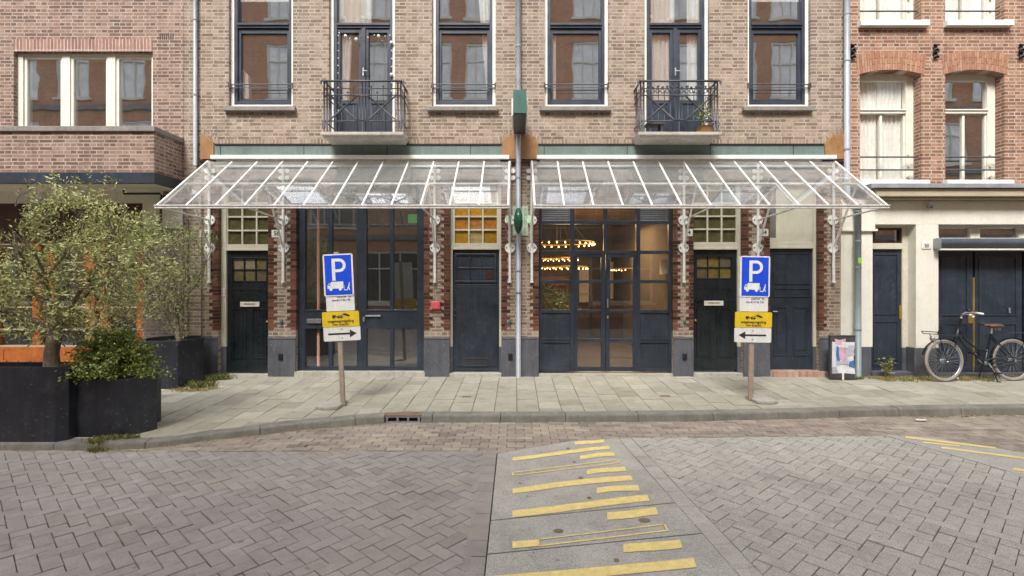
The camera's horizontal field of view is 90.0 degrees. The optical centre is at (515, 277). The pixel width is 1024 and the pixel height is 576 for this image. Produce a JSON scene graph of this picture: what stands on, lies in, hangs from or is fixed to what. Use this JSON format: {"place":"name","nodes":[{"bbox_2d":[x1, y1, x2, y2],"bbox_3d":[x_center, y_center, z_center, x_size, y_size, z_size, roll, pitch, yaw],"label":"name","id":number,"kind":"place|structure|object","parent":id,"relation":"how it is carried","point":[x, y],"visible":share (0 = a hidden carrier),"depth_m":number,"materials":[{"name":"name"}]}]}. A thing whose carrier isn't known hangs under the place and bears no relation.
{"place":"outdoors","nodes":[
{"label":"outdoors","id":0,"kind":"place"},
{"bbox_2d":[0,451,481,575],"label":"road","id":1,"kind":"structure","parent":0,"point":[342,513],"depth_m":4.11,"materials":[{"name":"grey brick"}]},
{"bbox_2d":[317,185,319,365],"bbox_3d":[-3.542,-0.086,9.190,0.054,3.465,0.051,0,0,0],"label":"copper pipe","id":2,"kind":"object","parent":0,"point":[318,272],"visible":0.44,"depth_m":9.17,"materials":[{"name":"metal"}]},
{"bbox_2d":[0,418,1023,575],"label":"ground","id":3,"kind":"structure","parent":0,"point":[490,515],"depth_m":4.01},
{"bbox_2d":[460,451,496,575],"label":"road border","id":4,"kind":"object","parent":3,"relation":"on","point":[476,547],"visible":1,"depth_m":4.01,"materials":[{"name":"grey concrete"}]},
{"bbox_2d":[0,415,1023,453],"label":"gutter","id":5,"kind":"object","parent":3,"relation":"on","point":[1005,432],"visible":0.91,"depth_m":6.21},
{"bbox_2d":[81,433,140,452],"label":"kerb weeds","id":6,"kind":"object","parent":5,"relation":"on","point":[101,439],"visible":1,"depth_m":5.68,"materials":[{"name":"green plant"}]},
{"bbox_2d":[385,407,422,422],"bbox_3d":[-1.473,1.855,6.880,0.467,0.121,0.412,0,0,0],"label":"street gully","id":7,"kind":"object","parent":5,"relation":"on","point":[404,416],"visible":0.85,"depth_m":6.69,"materials":[{"name":"metal"}]},
{"bbox_2d":[0,404,1023,450],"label":"kerb","id":8,"kind":"structure","parent":3,"relation":"on","point":[611,416],"depth_m":6.71,"materials":[{"name":"grey concrete"}]},
{"bbox_2d":[485,439,738,575],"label":"speed ramp","id":9,"kind":"structure","parent":3,"relation":"on","point":[504,557],"depth_m":3.94,"materials":[{"name":"concrete"}]},
{"bbox_2d":[519,448,649,561],"bbox_3d":[0.492,1.885,4.495,0.802,0.001,2.229,0,0,-15],"label":"ramp socket","id":10,"kind":"object","parent":9,"relation":"on","point":[615,559],"visible":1,"depth_m":3.97,"materials":[{"name":"metal"}]},
{"bbox_2d":[497,436,1023,575],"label":"road marking","id":11,"kind":"object","parent":9,"relation":"on","point":[647,566],"visible":1,"depth_m":4.14,"materials":[{"name":"yellow paint"}]},
{"bbox_2d":[619,438,762,575],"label":"road border light","id":12,"kind":"object","parent":3,"relation":"on","point":[739,563],"visible":0.95,"depth_m":4.04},
{"bbox_2d":[632,436,1023,575],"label":"road side","id":13,"kind":"structure","parent":3,"relation":"on","point":[787,506],"depth_m":4.29,"materials":[{"name":"grey brick"}]},
{"bbox_2d":[885,435,1023,475],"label":"speed ramp side","id":14,"kind":"structure","parent":3,"relation":"on","point":[1004,463],"depth_m":5.49,"materials":[{"name":"concrete"}]},
{"bbox_2d":[73,376,1023,438],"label":"pavement","id":15,"kind":"structure","parent":0,"point":[247,404],"depth_m":7.69,"materials":[{"name":"concrete"}]},
{"bbox_2d":[0,362,80,441],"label":"planter","id":16,"kind":"object","parent":15,"relation":"on","point":[37,402],"visible":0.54,"depth_m":5.67,"materials":[{"name":"black paint"}]},
{"bbox_2d":[0,167,187,366],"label":"olive tree","id":17,"kind":"object","parent":16,"relation":"in","point":[98,280],"visible":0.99,"depth_m":5.75,"materials":[{"name":"green plant"}]},
{"bbox_2d":[0,0,201,361],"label":"brick building","id":18,"kind":"structure","parent":15,"relation":"on","point":[93,85],"depth_m":8.99,"materials":[{"name":"brown brick"}]},
{"bbox_2d":[18,53,152,125],"bbox_3d":[-7.592,-3.313,9.122,2.444,1.341,0.123,0,0,0],"label":"window","id":19,"kind":"structure","parent":18,"relation":"in","point":[69,62],"depth_m":9.08,"materials":[{"name":"beige paint"}]},
{"bbox_2d":[76,370,160,436],"bbox_3d":[-4.713,1.488,6.140,0.854,0.660,0.620,0,0,0],"label":"planter","id":20,"kind":"object","parent":15,"relation":"on","point":[126,405],"visible":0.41,"depth_m":5.83,"materials":[{"name":"black paint"}]},
{"bbox_2d":[54,324,179,384],"bbox_3d":[-4.729,0.905,6.058,1.253,0.698,0.969,0,0,0],"label":"shrub","id":21,"kind":"object","parent":20,"relation":"on","point":[112,356],"visible":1,"depth_m":5.93,"materials":[{"name":"green plant"}]},
{"bbox_2d":[140,335,203,388],"bbox_3d":[-5.668,1.384,8.475,0.914,0.760,0.810,0,0,0],"label":"planter","id":22,"kind":"object","parent":15,"relation":"on","point":[185,359],"visible":0.8,"depth_m":8.15,"materials":[{"name":"black paint"}]},
{"bbox_2d":[84,208,217,340],"bbox_3d":[-5.999,-0.032,8.441,1.982,2.309,1.039,0,0,0],"label":"willow tree","id":23,"kind":"object","parent":22,"relation":"in","point":[177,313],"visible":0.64,"depth_m":8.39,"materials":[{"name":"green plant"}]},
{"bbox_2d":[168,386,220,391],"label":"dry grass","id":24,"kind":"structure","parent":15,"relation":"on","point":[193,389],"depth_m":8.00,"materials":[{"name":"brown plant"}]},
{"bbox_2d":[184,372,237,388],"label":"grass","id":25,"kind":"structure","parent":15,"relation":"on","point":[210,377],"depth_m":8.31,"materials":[{"name":"green plant"}]},
{"bbox_2d":[316,252,360,409],"bbox_3d":[-2.432,0.725,7.120,0.566,2.158,0.457,0,0,3],"label":"parking sign","id":26,"kind":"object","parent":15,"relation":"on","point":[341,324],"visible":1,"depth_m":7.09,"materials":[{"name":"blue metal"}]},
{"bbox_2d":[184,0,843,376],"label":"brick house","id":27,"kind":"structure","parent":15,"relation":"on","point":[614,77],"depth_m":9.08,"materials":[{"name":"brown brick"}]},
{"bbox_2d":[192,0,197,165],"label":"downpipe","id":28,"kind":"object","parent":27,"relation":"attached to","point":[195,20],"visible":1,"depth_m":8.92,"materials":[{"name":"metal"}]},
{"bbox_2d":[221,181,267,373],"bbox_3d":[-4.741,0.002,9.155,1.010,3.416,0.171,0,0,0],"label":"front door","id":29,"kind":"structure","parent":27,"relation":"in","point":[244,232],"depth_m":9.13,"materials":[{"name":"black paint"}]},
{"bbox_2d":[223,0,296,111],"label":"window","id":30,"kind":"structure","parent":27,"relation":"in","point":[241,87],"depth_m":9.09,"materials":[{"name":"white paint"}]},
{"bbox_2d":[278,354,282,359],"bbox_3d":[-4.118,1.392,8.961,0.080,0.103,0.034,0,0,0],"label":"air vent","id":31,"kind":"object","parent":27,"relation":"attached to","point":[280,356],"visible":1,"depth_m":8.96,"materials":[{"name":"black metal"}]},
{"bbox_2d":[154,155,514,282],"bbox_3d":[-2.733,-1.015,8.318,5.453,2.217,1.365,0,0,0],"label":"glass canopy","id":32,"kind":"object","parent":27,"relation":"attached to","point":[305,160],"visible":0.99,"depth_m":8.88,"materials":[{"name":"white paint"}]},
{"bbox_2d":[331,0,394,131],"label":"window","id":33,"kind":"structure","parent":27,"relation":"in","point":[348,17],"depth_m":9.11,"materials":[{"name":"black paint"}]},
{"bbox_2d":[337,32,392,110],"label":"string lights","id":34,"kind":"object","parent":27,"relation":"attached to","point":[378,36],"visible":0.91,"depth_m":9.04},
{"bbox_2d":[343,304,416,351],"bbox_3d":[-3.337,1.180,12.100,1.875,1.080,0.700,0,0,0],"label":"shop counter","id":35,"kind":"object","parent":27,"relation":"in","point":[378,340],"visible":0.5,"depth_m":11.80,"materials":[{"name":"grey wood"}]},
{"bbox_2d":[408,214,416,222],"bbox_3d":[-1.998,-1.169,10.220,0.298,0.170,0.040,0,0,0],"label":"exit sign","id":36,"kind":"object","parent":27,"relation":"attached to","point":[412,218],"visible":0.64,"depth_m":10.20,"materials":[{"name":"green plastic"}]},
{"bbox_2d":[431,301,439,309],"bbox_3d":[-1.402,0.492,8.959,0.159,0.141,0.082,0,0,0],"label":"alarm box","id":37,"kind":"object","parent":27,"relation":"attached to","point":[435,305],"visible":1,"depth_m":8.92,"materials":[{"name":"red plastic"}]},
{"bbox_2d":[427,0,497,111],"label":"window","id":38,"kind":"structure","parent":27,"relation":"in","point":[486,28],"depth_m":9.09,"materials":[{"name":"white paint"}]},
{"bbox_2d":[450,181,500,372],"bbox_3d":[-0.710,0.002,9.155,0.986,3.416,0.170,0,0,0],"label":"side door","id":39,"kind":"structure","parent":27,"relation":"in","point":[475,234],"depth_m":9.13,"materials":[{"name":"black paint"}]},
{"bbox_2d":[508,354,512,359],"bbox_3d":[-0.093,1.392,8.961,0.075,0.103,0.034,0,0,0],"label":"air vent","id":40,"kind":"object","parent":27,"relation":"attached to","point":[510,356],"visible":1,"depth_m":8.96,"materials":[{"name":"black metal"}]},
{"bbox_2d":[515,0,520,377],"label":"downpipe","id":41,"kind":"object","parent":27,"relation":"attached to","point":[518,197],"visible":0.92,"depth_m":8.89,"materials":[{"name":"metal"}]},
{"bbox_2d":[506,208,530,233],"bbox_3d":[0.065,-0.954,8.730,0.466,0.440,0.550,0,0,0],"label":"oval lamp","id":42,"kind":"object","parent":27,"relation":"attached to","point":[518,220],"visible":0.9,"depth_m":8.52,"materials":[{"name":"green metal"}]},
{"bbox_2d":[512,90,527,133],"bbox_3d":[0.062,-2.759,8.389,0.256,0.549,1.223,0,0,0],"label":"light box sign","id":43,"kind":"object","parent":27,"relation":"attached to","point":[519,111],"visible":1,"depth_m":7.85,"materials":[{"name":"green metal"}]},
{"bbox_2d":[513,206,527,235],"bbox_3d":[0.080,-0.989,8.989,0.272,0.516,0.020,0,0,0],"label":"enamel board","id":44,"kind":"object","parent":27,"relation":"attached to","point":[524,230],"visible":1,"depth_m":8.98,"materials":[{"name":"green"}]},
{"bbox_2d":[542,283,565,309],"bbox_3d":[0.626,0.886,9.602,0.590,1.667,0.578,0,0,23],"label":"indoor plant","id":45,"kind":"object","parent":27,"relation":"in","point":[549,306],"visible":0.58,"depth_m":9.57,"materials":[{"name":"green plant"}]},
{"bbox_2d":[542,277,566,309],"bbox_3d":[0.904,0.415,12.435,0.686,0.850,0.170,0,0,0],"label":"bottle rack","id":46,"kind":"object","parent":27,"relation":"attached to","point":[561,286],"visible":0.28,"depth_m":12.40,"materials":[{"name":"brown wood"}]},
{"bbox_2d":[542,224,578,260],"bbox_3d":[0.955,-0.969,11.600,0.948,1.185,0.948,0,0,0],"label":"ring chandelier","id":47,"kind":"object","parent":27,"relation":"hanging from","point":[544,258],"visible":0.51,"depth_m":11.48,"materials":[{"name":"gold metal"}]},
{"bbox_2d":[542,224,587,269],"bbox_3d":[1.027,-0.872,11.600,1.228,1.380,1.228,0,0,0],"label":"ring chandelier","id":48,"kind":"object","parent":27,"relation":"hanging from","point":[566,267],"visible":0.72,"depth_m":11.41,"materials":[{"name":"gold metal"}]},
{"bbox_2d":[551,289,580,309],"bbox_3d":[0.929,0.965,9.907,0.597,1.511,0.600,0,0,-43],"label":"indoor plant","id":49,"kind":"object","parent":27,"relation":"in","point":[567,307],"visible":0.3,"depth_m":9.87,"materials":[{"name":"green plant"}]},
{"bbox_2d":[542,226,594,247],"bbox_3d":[0.930,-1.133,11.300,1.634,0.860,1.628,0,0,0],"label":"ring chandelier","id":50,"kind":"object","parent":27,"relation":"hanging from","point":[585,241],"visible":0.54,"depth_m":11.12,"materials":[{"name":"gold metal"}]},
{"bbox_2d":[540,0,611,111],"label":"window","id":51,"kind":"structure","parent":27,"relation":"in","point":[551,29],"depth_m":9.09,"materials":[{"name":"white paint"}]},
{"bbox_2d":[579,269,589,301],"bbox_3d":[2.027,0.240,15.235,0.325,1.000,0.170,0,0,0],"label":"picture","id":52,"kind":"object","parent":27,"relation":"attached to","point":[584,293],"visible":0.97,"depth_m":15.20},
{"bbox_2d":[589,300,622,337],"bbox_3d":[2.669,1.180,14.200,1.167,1.080,0.600,0,0,0],"label":"bar counter","id":53,"kind":"object","parent":27,"relation":"in","point":[616,325],"visible":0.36,"depth_m":13.90,"materials":[{"name":"brown wood"}]},
{"bbox_2d":[610,262,613,298],"bbox_3d":[3.196,0.090,15.335,0.757,1.100,0.170,0,0,0],"label":"picture","id":54,"kind":"object","parent":27,"relation":"attached to","point":[611,284],"visible":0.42,"depth_m":15.30},
{"bbox_2d":[611,246,631,270],"bbox_3d":[3.272,-0.865,13.200,1.628,1.394,1.628,0,0,0],"label":"ring chandelier","id":55,"kind":"object","parent":27,"relation":"hanging from","point":[621,269],"visible":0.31,"depth_m":13.01,"materials":[{"name":"gold metal"}]},
{"bbox_2d":[660,259,667,298],"bbox_3d":[2.888,0.031,9.900,0.200,0.763,0.200,0,0,0],"label":"floor lamp","id":56,"kind":"object","parent":27,"relation":"in","point":[664,266],"visible":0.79,"depth_m":9.83,"materials":[{"name":"gold metal"}]},
{"bbox_2d":[645,0,707,131],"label":"window","id":57,"kind":"structure","parent":27,"relation":"in","point":[662,35],"depth_m":9.11,"materials":[{"name":"white paint"}]},
{"bbox_2d":[695,102,713,131],"bbox_3d":[3.216,-2.712,8.720,0.318,0.590,0.292,0,0,0],"label":"balcony plant","id":58,"kind":"object","parent":27,"relation":"on","point":[705,128],"visible":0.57,"depth_m":8.65,"materials":[{"name":"green plant"}]},
{"bbox_2d":[526,155,890,282],"bbox_3d":[2.920,-1.015,8.318,5.472,2.217,1.365,0,0,0],"label":"glass canopy","id":59,"kind":"object","parent":27,"relation":"attached to","point":[757,219],"visible":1,"depth_m":8.88,"materials":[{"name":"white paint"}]},
{"bbox_2d":[693,181,740,372],"bbox_3d":[3.540,0.002,9.155,0.999,3.416,0.171,0,0,0],"label":"front door","id":60,"kind":"structure","parent":27,"relation":"in","point":[717,232],"depth_m":9.13,"materials":[{"name":"black paint"}]},
{"bbox_2d":[742,0,813,111],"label":"window","id":61,"kind":"structure","parent":27,"relation":"in","point":[800,29],"depth_m":9.09,"materials":[{"name":"white paint"}]},
{"bbox_2d":[770,181,815,369],"bbox_3d":[4.924,0.002,9.155,0.947,3.416,0.170,0,0,0],"label":"panelled door","id":62,"kind":"structure","parent":27,"relation":"in","point":[792,232],"depth_m":9.12,"materials":[{"name":"black paint"}]},
{"bbox_2d":[843,0,850,197],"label":"downpipe","id":63,"kind":"object","parent":27,"relation":"attached to","point":[846,62],"visible":0.95,"depth_m":8.89,"materials":[{"name":"metal"}]},
{"bbox_2d":[89,377,1021,452],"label":"leaf litter","id":64,"kind":"object","parent":15,"relation":"on","point":[937,416],"visible":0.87,"depth_m":6.57,"materials":[{"name":"brown plant"}]},
{"bbox_2d":[734,251,777,404],"bbox_3d":[3.442,0.700,7.405,0.581,2.166,0.456,1,0,0],"label":"parking sign","id":65,"kind":"object","parent":15,"relation":"on","point":[756,319],"visible":1,"depth_m":7.37,"materials":[{"name":"blue metal"}]},
{"bbox_2d":[828,335,855,379],"bbox_3d":[5.560,1.364,8.723,0.438,0.752,0.083,0,0,0],"label":"sandwich board","id":66,"kind":"object","parent":15,"relation":"on","point":[841,356],"visible":1,"depth_m":8.70,"materials":[{"name":"paper"}]},
{"bbox_2d":[850,376,863,379],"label":"weeds","id":67,"kind":"object","parent":15,"relation":"on","point":[858,378],"visible":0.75,"depth_m":8.74,"materials":[{"name":"green plant"}]},
{"bbox_2d":[877,356,894,376],"bbox_3d":[6.438,1.543,8.867,0.330,0.398,0.179,0,0,0],"label":"weed plant","id":68,"kind":"object","parent":15,"relation":"on","point":[887,368],"visible":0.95,"depth_m":8.86,"materials":[{"name":"green plant"}]},
{"bbox_2d":[840,0,1023,376],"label":"corner house","id":69,"kind":"structure","parent":15,"relation":"on","point":[937,103],"depth_m":9.05,"materials":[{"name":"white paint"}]},
{"bbox_2d":[845,196,861,376],"bbox_3d":[5.860,0.157,8.882,0.248,3.166,0.125,0,0,23],"label":"downpipe","id":70,"kind":"object","parent":69,"relation":"attached to","point":[857,275],"visible":0.85,"depth_m":8.82,"materials":[{"name":"metal"}]},
{"bbox_2d":[871,225,907,370],"bbox_3d":[6.644,0.375,9.200,0.758,2.639,0.120,0,0,0],"label":"front door","id":71,"kind":"structure","parent":69,"relation":"in","point":[890,258],"depth_m":9.19,"materials":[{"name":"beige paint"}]},
{"bbox_2d":[851,74,929,187],"bbox_3d":[6.598,-2.622,9.096,1.222,2.050,0.393,0,0,0],"label":"window","id":72,"kind":"structure","parent":69,"relation":"in","point":[886,129],"depth_m":9.26,"materials":[{"name":"beige paint"}]},
{"bbox_2d":[858,0,929,27],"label":"window","id":73,"kind":"structure","parent":69,"relation":"in","point":[873,13],"depth_m":9.18,"materials":[{"name":"beige paint"}]},
{"bbox_2d":[933,238,1023,249],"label":"awning roller","id":74,"kind":"object","parent":69,"relation":"attached to","point":[978,242],"visible":0.79,"depth_m":8.83,"materials":[{"name":"metal"}]},
{"bbox_2d":[943,74,1013,182],"bbox_3d":[8.079,-2.622,9.085,1.185,2.050,0.370,0,0,0],"label":"window","id":75,"kind":"structure","parent":69,"relation":"in","point":[988,156],"depth_m":9.17,"materials":[{"name":"beige paint"}]},
{"bbox_2d":[943,0,1013,27],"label":"window","id":76,"kind":"structure","parent":69,"relation":"in","point":[958,13],"depth_m":9.17,"materials":[{"name":"beige paint"}]},
{"bbox_2d":[864,374,1021,382],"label":"wall weeds","id":77,"kind":"object","parent":15,"relation":"on","point":[917,378],"depth_m":8.72,"materials":[{"name":"green plant"}]},
{"bbox_2d":[921,309,1023,381],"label":"bicycle","id":78,"kind":"object","parent":15,"relation":"on","point":[995,348],"visible":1,"depth_m":8.63,"materials":[{"name":"black metal"}]},
{"bbox_2d":[644,122,664,131],"bbox_3d":[2.362,-2.512,8.720,0.309,0.190,0.240,0,0,0],"label":"balcony stool","id":79,"kind":"object","parent":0,"point":[648,126],"visible":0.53,"depth_m":8.63,"materials":[{"name":"metal"}]}
]}

